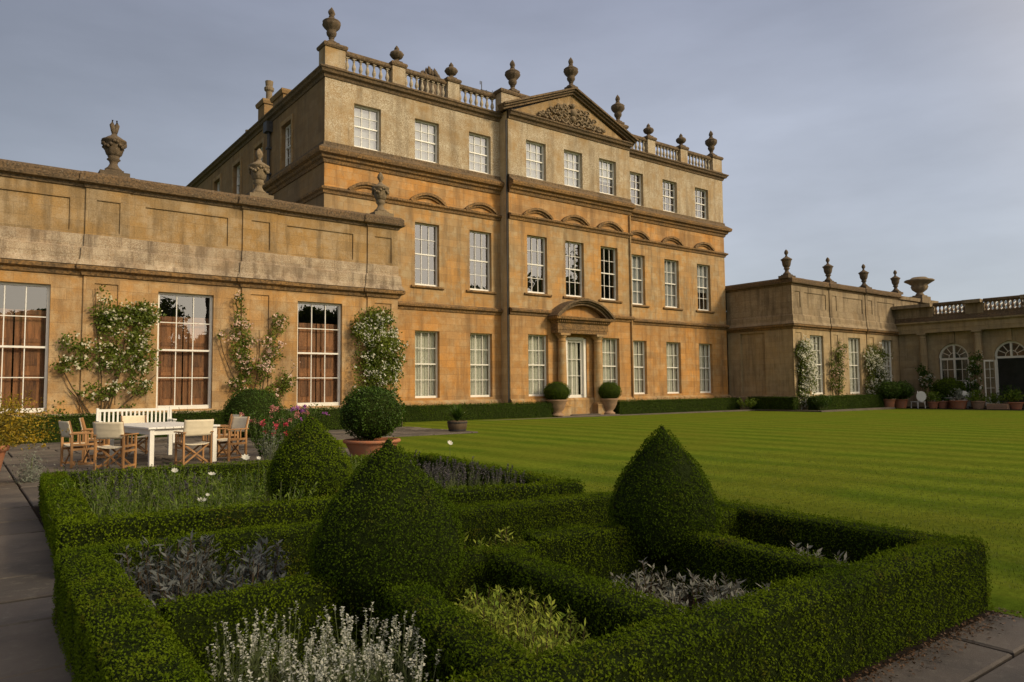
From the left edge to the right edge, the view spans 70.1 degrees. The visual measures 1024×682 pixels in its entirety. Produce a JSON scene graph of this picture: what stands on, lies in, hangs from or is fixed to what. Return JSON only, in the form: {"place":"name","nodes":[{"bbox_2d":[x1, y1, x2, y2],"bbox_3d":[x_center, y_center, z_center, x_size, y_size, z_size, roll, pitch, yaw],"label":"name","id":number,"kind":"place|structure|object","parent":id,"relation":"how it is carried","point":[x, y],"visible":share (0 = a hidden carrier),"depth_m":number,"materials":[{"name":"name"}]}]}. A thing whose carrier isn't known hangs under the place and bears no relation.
{"place":"outdoors","nodes":[
{"label":"outdoors","id":0,"kind":"place"},
{"bbox_2d":[0,463,74,681],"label":"garden path","id":1,"kind":"structure","parent":0,"point":[30,647],"depth_m":5.14,"materials":[{"name":"stone"}]},
{"bbox_2d":[0,390,68,469],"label":"potted shrub","id":2,"kind":"object","parent":1,"relation":"on","point":[7,430],"visible":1,"depth_m":11.75,"materials":[{"name":"yellow plant"}]},
{"bbox_2d":[3,443,350,505],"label":"garden paving","id":3,"kind":"structure","parent":0,"point":[29,490],"depth_m":15.25,"materials":[{"name":"stone"}]},
{"bbox_2d":[4,436,54,482],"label":"trailing plant","id":4,"kind":"object","parent":3,"relation":"on","point":[31,473],"visible":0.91,"depth_m":11.81,"materials":[{"name":"grey plant"}]},
{"bbox_2d":[58,420,96,468],"bbox_3d":[-8.449,1.988,14.187,0.580,0.904,0.588,-4,-5,41],"label":"director chair","id":5,"kind":"object","parent":3,"relation":"on","point":[69,433],"visible":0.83,"depth_m":14.09,"materials":[{"name":"brown wood"}]},
{"bbox_2d":[92,421,138,470],"bbox_3d":[-7.395,1.940,13.591,0.580,0.904,0.588,-1,-4,1],"label":"director chair","id":6,"kind":"object","parent":3,"relation":"on","point":[108,431],"visible":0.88,"depth_m":13.39,"materials":[{"name":"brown wood"}]},
{"bbox_2d":[120,415,147,456],"bbox_3d":[-8.566,2.149,16.639,0.580,0.904,0.588,3,-5,-42],"label":"director chair","id":7,"kind":"object","parent":3,"relation":"on","point":[135,419],"visible":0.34,"depth_m":16.78,"materials":[{"name":"fabric"}]},
{"bbox_2d":[110,422,219,465],"bbox_3d":[-7.387,2.132,15.368,2.560,0.750,1.392,-4,-5,45],"label":"dining table","id":8,"kind":"object","parent":3,"relation":"on","point":[150,429],"visible":0.67,"depth_m":14.79,"materials":[{"name":"white paint"}]},
{"bbox_2d":[174,418,213,464],"bbox_3d":[-6.216,1.972,14.264,0.580,0.904,0.588,3,-5,-43],"label":"director chair","id":9,"kind":"object","parent":3,"relation":"on","point":[202,428],"visible":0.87,"depth_m":14.16,"materials":[{"name":"fabric"}]},
{"bbox_2d":[217,416,249,460],"bbox_3d":[-5.895,2.034,15.262,0.580,0.904,0.588,-3,-4,31],"label":"director chair","id":10,"kind":"object","parent":3,"relation":"on","point":[240,424],"visible":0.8,"depth_m":15.30,"materials":[{"name":"brown wood"}]},
{"bbox_2d":[251,417,288,461],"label":"flower clump","id":11,"kind":"object","parent":3,"relation":"on","point":[270,428],"visible":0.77,"depth_m":14.67,"materials":[{"name":"green plant"}]},
{"bbox_2d":[338,385,406,456],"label":"potted bush","id":12,"kind":"object","parent":3,"relation":"on","point":[372,415],"visible":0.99,"depth_m":15.12,"materials":[{"name":"green plant"}]},
{"bbox_2d":[5,426,477,456],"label":"terrace paving","id":13,"kind":"structure","parent":0,"point":[159,443],"depth_m":21.00,"materials":[{"name":"stone"}]},
{"bbox_2d":[96,407,176,442],"bbox_3d":[-10.409,2.351,20.227,1.930,1.000,0.620,2,-5,-37],"label":"garden bench","id":14,"kind":"object","parent":13,"relation":"on","point":[169,414],"visible":0.42,"depth_m":20.54,"materials":[{"name":"white paint"}]},
{"bbox_2d":[0,0,1023,312],"label":"sky","id":15,"kind":"structure","parent":0,"point":[884,136],"materials":[{"name":"grey"}]},
{"bbox_2d":[3,406,1023,681],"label":"bed soil","id":16,"kind":"structure","parent":0,"point":[853,674],"depth_m":4.23,"materials":[{"name":"soil"}]},
{"bbox_2d":[91,480,170,519],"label":"border plant","id":17,"kind":"object","parent":16,"relation":"on","point":[121,499],"visible":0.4,"depth_m":7.09,"materials":[{"name":"plant"}]},
{"bbox_2d":[114,537,173,600],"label":"sage plant","id":18,"kind":"object","parent":16,"relation":"on","point":[125,555],"visible":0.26,"depth_m":4.63,"materials":[{"name":"grey plant"}]},
{"bbox_2d":[130,469,191,512],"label":"border plant","id":19,"kind":"object","parent":16,"relation":"on","point":[161,483],"visible":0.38,"depth_m":8.16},
{"bbox_2d":[121,556,206,611],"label":"sage plant","id":20,"kind":"object","parent":16,"relation":"on","point":[151,596],"visible":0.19,"depth_m":4.11,"materials":[{"name":"grey plant"}]},
{"bbox_2d":[133,533,216,616],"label":"sage plant","id":21,"kind":"object","parent":16,"relation":"on","point":[166,563],"visible":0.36,"depth_m":4.62,"materials":[{"name":"grey plant"}]},
{"bbox_2d":[138,557,226,614],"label":"sage plant","id":22,"kind":"object","parent":16,"relation":"on","point":[170,587],"visible":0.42,"depth_m":4.06,"materials":[{"name":"grey plant"}]},
{"bbox_2d":[140,547,230,608],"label":"sage plant","id":23,"kind":"object","parent":16,"relation":"on","point":[211,588],"visible":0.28,"depth_m":4.30,"materials":[{"name":"grey plant"}]},
{"bbox_2d":[148,530,232,595],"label":"sage plant","id":24,"kind":"object","parent":16,"relation":"on","point":[206,545],"visible":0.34,"depth_m":4.84,"materials":[{"name":"grey plant"}]},
{"bbox_2d":[0,404,405,443],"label":"box hedge","id":25,"kind":"object","parent":16,"relation":"on","point":[331,421],"visible":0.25,"depth_m":23.01,"materials":[{"name":"green plant"}]},
{"bbox_2d":[171,484,252,512],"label":"border plant","id":26,"kind":"object","parent":16,"relation":"on","point":[198,502],"visible":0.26,"depth_m":6.72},
{"bbox_2d":[203,608,273,681],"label":"lavender plant","id":27,"kind":"object","parent":16,"relation":"on","point":[252,659],"visible":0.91,"depth_m":3.21,"materials":[{"name":"grey plant"}]},
{"bbox_2d":[209,534,290,590],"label":"sage plant","id":28,"kind":"object","parent":16,"relation":"on","point":[259,542],"visible":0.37,"depth_m":4.63,"materials":[{"name":"grey plant"}]},
{"bbox_2d":[220,388,284,437],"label":"rounded bush","id":29,"kind":"object","parent":16,"relation":"on","point":[256,400],"visible":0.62,"depth_m":22.27,"materials":[{"name":"green plant"}]},
{"bbox_2d":[225,553,285,592],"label":"sage plant","id":30,"kind":"object","parent":16,"relation":"on","point":[253,569],"visible":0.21,"depth_m":4.09,"materials":[{"name":"grey plant"}]},
{"bbox_2d":[153,568,368,681],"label":"box hedge","id":31,"kind":"object","parent":16,"relation":"on","point":[193,621],"visible":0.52,"depth_m":3.72,"materials":[{"name":"green plant"}]},
{"bbox_2d":[222,537,308,593],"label":"sage plant","id":32,"kind":"object","parent":16,"relation":"on","point":[263,571],"visible":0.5,"depth_m":4.49,"materials":[{"name":"grey plant"}]},
{"bbox_2d":[223,630,335,681],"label":"lavender plant","id":33,"kind":"object","parent":16,"relation":"on","point":[278,667],"visible":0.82,"depth_m":2.96,"materials":[{"name":"grey plant"}]},
{"bbox_2d":[236,600,330,681],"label":"lavender plant","id":34,"kind":"object","parent":16,"relation":"on","point":[280,644],"visible":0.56,"depth_m":3.37,"materials":[{"name":"grey plant"}]},
{"bbox_2d":[265,414,352,502],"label":"topiary","id":35,"kind":"object","parent":16,"relation":"on","point":[310,451],"visible":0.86,"depth_m":7.85,"materials":[{"name":"green plant"}]},
{"bbox_2d":[37,449,585,563],"bbox_3d":[-2.569,1.804,8.621,5.333,0.566,4.703,2,-4,-30],"label":"box hedge","id":36,"kind":"object","parent":16,"relation":"on","point":[83,526],"visible":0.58,"depth_m":6.80,"materials":[{"name":"green plant"}]},
{"bbox_2d":[272,621,355,681],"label":"lavender plant","id":37,"kind":"object","parent":16,"relation":"on","point":[319,651],"visible":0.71,"depth_m":3.05,"materials":[{"name":"grey plant"}]},
{"bbox_2d":[280,635,371,681],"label":"lavender plant","id":38,"kind":"object","parent":16,"relation":"on","point":[292,672],"visible":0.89,"depth_m":2.86,"materials":[{"name":"grey plant"}]},
{"bbox_2d":[297,624,398,681],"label":"lavender plant","id":39,"kind":"object","parent":16,"relation":"on","point":[350,668],"visible":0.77,"depth_m":3.01,"materials":[{"name":"grey plant"}]},
{"bbox_2d":[319,602,397,681],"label":"lavender plant","id":40,"kind":"object","parent":16,"relation":"on","point":[329,644],"visible":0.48,"depth_m":3.42,"materials":[{"name":"grey plant"}]},
{"bbox_2d":[331,607,412,681],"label":"lavender plant","id":41,"kind":"object","parent":16,"relation":"on","point":[343,640],"visible":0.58,"depth_m":3.19,"materials":[{"name":"grey plant"}]},
{"bbox_2d":[348,305,408,394],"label":"climbing rose","id":42,"kind":"object","parent":16,"relation":"on","point":[371,326],"visible":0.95,"depth_m":28.39,"materials":[{"name":"green plant"}]},
{"bbox_2d":[339,611,424,681],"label":"lavender plant","id":43,"kind":"object","parent":16,"relation":"on","point":[410,660],"visible":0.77,"depth_m":3.17,"materials":[{"name":"grey plant"}]},
{"bbox_2d":[307,437,465,618],"bbox_3d":[-0.739,1.053,4.324,0.926,0.962,0.946,2,-5,-37],"label":"topiary","id":44,"kind":"object","parent":16,"relation":"on","point":[388,517],"visible":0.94,"depth_m":4.04,"materials":[{"name":"green plant"}]},
{"bbox_2d":[352,635,453,681],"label":"lavender plant","id":45,"kind":"object","parent":16,"relation":"on","point":[418,673],"visible":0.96,"depth_m":2.87,"materials":[{"name":"grey plant"}]},
{"bbox_2d":[364,575,537,681],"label":"box hedge","id":46,"kind":"object","parent":16,"relation":"on","point":[461,641],"visible":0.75,"depth_m":3.25,"materials":[{"name":"green plant"}]},
{"bbox_2d":[401,399,553,421],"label":"box hedge","id":47,"kind":"object","parent":16,"relation":"on","point":[434,412],"visible":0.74,"depth_m":35.71,"materials":[{"name":"green plant"}]},
{"bbox_2d":[446,535,541,606],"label":"box hedge","id":48,"kind":"object","parent":16,"relation":"on","point":[475,568],"visible":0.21,"depth_m":4.53,"materials":[{"name":"green plant"}]},
{"bbox_2d":[51,488,992,681],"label":"box hedge","id":49,"kind":"object","parent":16,"relation":"on","point":[886,592],"visible":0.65,"depth_m":3.76,"materials":[{"name":"green plant"}]},
{"bbox_2d":[496,610,548,651],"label":"sage plant","id":50,"kind":"object","parent":16,"relation":"on","point":[537,634],"visible":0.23,"depth_m":3.44,"materials":[{"name":"green plant"}]},
{"bbox_2d":[519,594,588,648],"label":"sage plant","id":51,"kind":"object","parent":16,"relation":"on","point":[568,616],"visible":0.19,"depth_m":3.70,"materials":[{"name":"green plant"}]},
{"bbox_2d":[524,609,595,652],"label":"sage plant","id":52,"kind":"object","parent":16,"relation":"on","point":[552,627],"visible":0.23,"depth_m":3.61,"materials":[{"name":"green plant"}]},
{"bbox_2d":[482,545,690,643],"bbox_3d":[0.316,1.495,4.006,0.316,0.529,1.690,2,-4,-31],"label":"box hedge","id":53,"kind":"object","parent":16,"relation":"on","point":[600,606],"visible":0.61,"depth_m":3.84,"materials":[{"name":"green plant"}]},
{"bbox_2d":[520,520,661,587],"bbox_3d":[0.582,1.579,5.329,1.084,0.529,0.342,1,-4,-24],"label":"box hedge","id":54,"kind":"object","parent":16,"relation":"on","point":[603,550],"visible":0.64,"depth_m":5.22,"materials":[{"name":"green plant"}]},
{"bbox_2d":[630,557,672,598],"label":"sage plant","id":55,"kind":"object","parent":16,"relation":"on","point":[663,586],"visible":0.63,"depth_m":4.72,"materials":[{"name":"grey plant"}]},
{"bbox_2d":[608,424,721,560],"bbox_3d":[1.159,1.117,5.569,0.846,0.966,0.864,2,-5,-37],"label":"topiary","id":56,"kind":"object","parent":16,"relation":"on","point":[663,501],"visible":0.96,"depth_m":5.29,"materials":[{"name":"green plant"}]},
{"bbox_2d":[613,396,740,414],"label":"box hedge","id":57,"kind":"object","parent":16,"relation":"on","point":[638,406],"visible":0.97,"depth_m":44.36,"materials":[{"name":"green plant"}]},
{"bbox_2d":[666,570,717,613],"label":"sage plant","id":58,"kind":"object","parent":16,"relation":"on","point":[693,590],"visible":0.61,"depth_m":4.57,"materials":[{"name":"grey plant"}]},
{"bbox_2d":[715,502,739,539],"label":"box hedge","id":59,"kind":"object","parent":16,"relation":"on","point":[729,522],"visible":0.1,"depth_m":6.02,"materials":[{"name":"green plant"}]},
{"bbox_2d":[657,528,847,599],"bbox_3d":[1.522,1.535,4.829,0.283,0.533,1.543,2,-4,-29],"label":"box hedge","id":60,"kind":"object","parent":16,"relation":"on","point":[706,555],"visible":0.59,"depth_m":4.77,"materials":[{"name":"green plant"}]},
{"bbox_2d":[747,395,800,409],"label":"box hedge","id":61,"kind":"object","parent":16,"relation":"on","point":[776,402],"visible":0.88,"depth_m":46.38,"materials":[{"name":"green plant"}]},
{"bbox_2d":[793,335,822,408],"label":"climbing rose","id":62,"kind":"object","parent":16,"relation":"on","point":[804,386],"visible":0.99,"depth_m":46.49,"materials":[{"name":"green plant"}]},
{"bbox_2d":[828,338,849,395],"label":"climbing rose","id":63,"kind":"object","parent":16,"relation":"on","point":[839,351],"visible":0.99,"depth_m":49.12,"materials":[{"name":"green plant"}]},
{"bbox_2d":[805,392,884,409],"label":"box hedge","id":64,"kind":"object","parent":16,"relation":"on","point":[847,401],"visible":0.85,"depth_m":47.61,"materials":[{"name":"green plant"}]},
{"bbox_2d":[862,342,892,394],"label":"climbing rose","id":65,"kind":"object","parent":16,"relation":"on","point":[874,376],"visible":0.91,"depth_m":51.94,"materials":[{"name":"green plant"}]},
{"bbox_2d":[875,380,901,406],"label":"potted bush","id":66,"kind":"object","parent":16,"relation":"on","point":[887,391],"visible":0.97,"depth_m":49.91,"materials":[{"name":"green plant"}]},
{"bbox_2d":[931,377,966,407],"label":"potted bush","id":67,"kind":"object","parent":16,"relation":"on","point":[946,386],"visible":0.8,"depth_m":50.31,"materials":[{"name":"green plant"}]},
{"bbox_2d":[964,350,983,395],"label":"climbing rose","id":68,"kind":"object","parent":16,"relation":"on","point":[972,362],"visible":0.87,"depth_m":50.20,"materials":[{"name":"green plant"}]},
{"bbox_2d":[190,409,1023,617],"bbox_3d":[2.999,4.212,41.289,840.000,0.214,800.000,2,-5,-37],"label":"lawn","id":69,"kind":"structure","parent":0,"point":[985,439],"depth_m":15.77,"materials":[{"name":"plant"}]},
{"bbox_2d":[0,159,405,416],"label":"house wing","id":70,"kind":"structure","parent":69,"relation":"on","point":[191,261],"depth_m":24.75,"materials":[{"name":"stone"}]},
{"bbox_2d":[0,282,49,412],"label":"window","id":71,"kind":"structure","parent":70,"relation":"in","point":[30,366],"depth_m":22.12,"materials":[{"name":"white paint"}]},
{"bbox_2d":[50,284,166,415],"bbox_3d":[-12.542,0.587,22.849,3.242,4.771,0.812,2,-5,-37],"label":"climbing rose","id":72,"kind":"object","parent":70,"relation":"attached to","point":[106,318],"visible":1,"depth_m":23.02,"materials":[{"name":"green plant"}]},
{"bbox_2d":[98,120,129,176],"bbox_3d":[-12.983,-6.227,23.795,0.863,1.974,0.739,2,-5,-37],"label":"urn","id":73,"kind":"object","parent":70,"relation":"on","point":[114,146],"visible":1,"depth_m":23.61,"materials":[{"name":"stone"}]},
{"bbox_2d":[156,292,212,408],"bbox_3d":[-11.157,0.351,24.784,1.780,3.920,0.280,2,-5,-37],"label":"window","id":74,"kind":"structure","parent":70,"relation":"in","point":[197,339],"depth_m":24.86,"materials":[{"name":"white paint"}]},
{"bbox_2d":[216,290,300,400],"bbox_3d":[-8.850,0.673,25.642,2.910,4.862,0.833,2,-5,-37],"label":"climbing rose","id":75,"kind":"object","parent":70,"relation":"attached to","point":[266,364],"visible":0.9,"depth_m":25.63,"materials":[{"name":"green plant"}]},
{"bbox_2d":[246,148,273,198],"bbox_3d":[-9.237,-6.067,26.630,0.863,1.951,0.739,2,-5,-37],"label":"urn","id":76,"kind":"object","parent":70,"relation":"on","point":[259,170],"visible":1,"depth_m":26.44,"materials":[{"name":"stone"}]},
{"bbox_2d":[297,301,340,405],"bbox_3d":[-7.380,0.501,27.644,1.780,3.920,0.280,2,-5,-37],"label":"window","id":77,"kind":"structure","parent":70,"relation":"in","point":[323,342],"depth_m":27.75,"materials":[{"name":"white paint"}]},
{"bbox_2d":[370,172,393,216],"bbox_3d":[-5.332,-5.906,29.585,0.840,1.900,0.720,2,-5,-37],"label":"urn","id":78,"kind":"object","parent":70,"relation":"on","point":[380,191],"visible":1,"depth_m":29.39,"materials":[{"name":"stone"}]},
{"bbox_2d":[187,40,731,416],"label":"country house","id":79,"kind":"structure","parent":69,"relation":"on","point":[572,239],"depth_m":39.22,"materials":[{"name":"stone"}]},
{"bbox_2d":[354,105,378,150],"bbox_3d":[-6.997,-10.085,34.755,1.408,2.080,0.190,2,-5,-37],"label":"window","id":80,"kind":"structure","parent":79,"relation":"in","point":[366,120],"depth_m":34.86,"materials":[{"name":"white paint"}]},
{"bbox_2d":[415,120,436,162],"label":"window","id":81,"kind":"structure","parent":79,"relation":"in","point":[425,133],"depth_m":36.83,"materials":[{"name":"white paint"}]},
{"bbox_2d":[415,331,437,397],"bbox_3d":[-4.341,1.162,36.027,1.408,3.310,0.293,2,-5,-37],"label":"window","id":82,"kind":"structure","parent":79,"relation":"in","point":[422,348],"depth_m":36.13,"materials":[{"name":"white paint"}]},
{"bbox_2d":[411,223,443,289],"bbox_3d":[-4.257,-4.199,36.198,1.848,3.290,0.430,2,-5,-37],"label":"window","id":83,"kind":"structure","parent":79,"relation":"in","point":[426,286],"depth_m":36.39,"materials":[{"name":"white paint"}]},
{"bbox_2d":[469,133,488,173],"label":"window","id":84,"kind":"structure","parent":79,"relation":"in","point":[478,145],"depth_m":38.79,"materials":[{"name":"white paint"}]},
{"bbox_2d":[470,333,489,396],"bbox_3d":[-1.775,1.264,37.970,1.408,3.310,0.293,2,-5,-37],"label":"window","id":85,"kind":"structure","parent":79,"relation":"in","point":[475,339],"depth_m":38.07,"materials":[{"name":"white paint"}]},
{"bbox_2d":[466,231,496,294],"bbox_3d":[-1.691,-4.098,38.141,1.848,3.290,0.430,2,-5,-37],"label":"window","id":86,"kind":"structure","parent":79,"relation":"in","point":[482,291],"depth_m":38.34,"materials":[{"name":"white paint"}]},
{"bbox_2d":[526,141,543,179],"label":"window","id":87,"kind":"structure","parent":79,"relation":"in","point":[534,152],"depth_m":40.10,"materials":[{"name":"glass"}]},
{"bbox_2d":[528,335,545,395],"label":"window","id":88,"kind":"structure","parent":79,"relation":"in","point":[535,364],"depth_m":39.40,"materials":[{"name":"glass"}]},
{"bbox_2d":[524,236,551,296],"bbox_3d":[1.308,-4.041,39.447,1.848,3.290,0.430,2,-5,-37],"label":"window","id":89,"kind":"structure","parent":79,"relation":"in","point":[542,294],"depth_m":39.64,"materials":[{"name":"white paint"}]},
{"bbox_2d":[543,381,570,415],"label":"potted bush","id":90,"kind":"object","parent":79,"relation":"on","point":[557,394],"visible":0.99,"depth_m":38.45,"materials":[{"name":"green plant"}]},
{"bbox_2d":[564,151,579,187],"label":"window","id":91,"kind":"structure","parent":79,"relation":"in","point":[571,160],"depth_m":41.75,"materials":[{"name":"white paint"}]},
{"bbox_2d":[567,340,582,397],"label":"door","id":92,"kind":"structure","parent":79,"relation":"in","point":[573,359],"depth_m":40.95,"materials":[{"name":"white paint"}]},
{"bbox_2d":[598,381,621,413],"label":"potted bush","id":93,"kind":"object","parent":79,"relation":"on","point":[609,393],"visible":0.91,"depth_m":40.75,"materials":[{"name":"green plant"}]},
{"bbox_2d":[602,338,617,385],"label":"window","id":94,"kind":"structure","parent":79,"relation":"in","point":[605,341],"depth_m":42.73,"materials":[{"name":"glass"}]},
{"bbox_2d":[633,341,644,393],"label":"window","id":95,"kind":"structure","parent":79,"relation":"in","point":[641,360],"depth_m":45.31,"materials":[{"name":"white paint"}]},
{"bbox_2d":[631,255,649,307],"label":"window","id":96,"kind":"structure","parent":79,"relation":"in","point":[637,275],"depth_m":45.64,"materials":[{"name":"white paint"}]},
{"bbox_2d":[666,342,678,393],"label":"window","id":97,"kind":"structure","parent":79,"relation":"in","point":[669,351],"depth_m":47.19,"materials":[{"name":"glass"}]},
{"bbox_2d":[663,260,682,310],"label":"window","id":98,"kind":"structure","parent":79,"relation":"in","point":[670,266],"depth_m":47.51,"materials":[{"name":"glass"}]},
{"bbox_2d":[699,344,710,392],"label":"window","id":99,"kind":"structure","parent":79,"relation":"in","point":[702,357],"depth_m":49.17,"materials":[{"name":"glass"}]},
{"bbox_2d":[696,264,714,313],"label":"window","id":100,"kind":"structure","parent":79,"relation":"in","point":[702,270],"depth_m":49.52,"materials":[{"name":"white paint"}]},
{"bbox_2d":[477,407,894,420],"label":"edging stone","id":101,"kind":"object","parent":69,"relation":"on","point":[879,408],"visible":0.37,"depth_m":44.51,"materials":[{"name":"stone"}]},
{"bbox_2d":[725,277,901,409],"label":"house wing","id":102,"kind":"structure","parent":69,"relation":"on","point":[771,323],"depth_m":49.17,"materials":[{"name":"stone"}]},
{"bbox_2d":[848,338,859,393],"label":"window","id":103,"kind":"structure","parent":102,"relation":"in","point":[851,346],"depth_m":51.56,"materials":[{"name":"glass"}]},
{"bbox_2d":[884,296,938,375],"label":"attic block","id":104,"kind":"structure","parent":69,"relation":"on","point":[903,300],"depth_m":56.41,"materials":[{"name":"brown stone"}]},
{"bbox_2d":[904,277,934,303],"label":"vase","id":105,"kind":"object","parent":104,"relation":"on","point":[919,286],"visible":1,"depth_m":57.86,"materials":[{"name":"stone"}]},
{"bbox_2d":[891,294,1023,407],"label":"orangery","id":106,"kind":"structure","parent":69,"relation":"on","point":[944,342],"depth_m":52.64,"materials":[{"name":"stone"}]},
{"bbox_2d":[856,613,1023,681],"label":"paving","id":107,"kind":"structure","parent":0,"point":[986,659],"depth_m":3.83,"materials":[{"name":"stone"}]},
{"bbox_2d":[843,607,1023,681],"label":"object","id":108,"kind":"object","parent":107,"relation":"on","point":[929,644],"visible":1,"depth_m":3.97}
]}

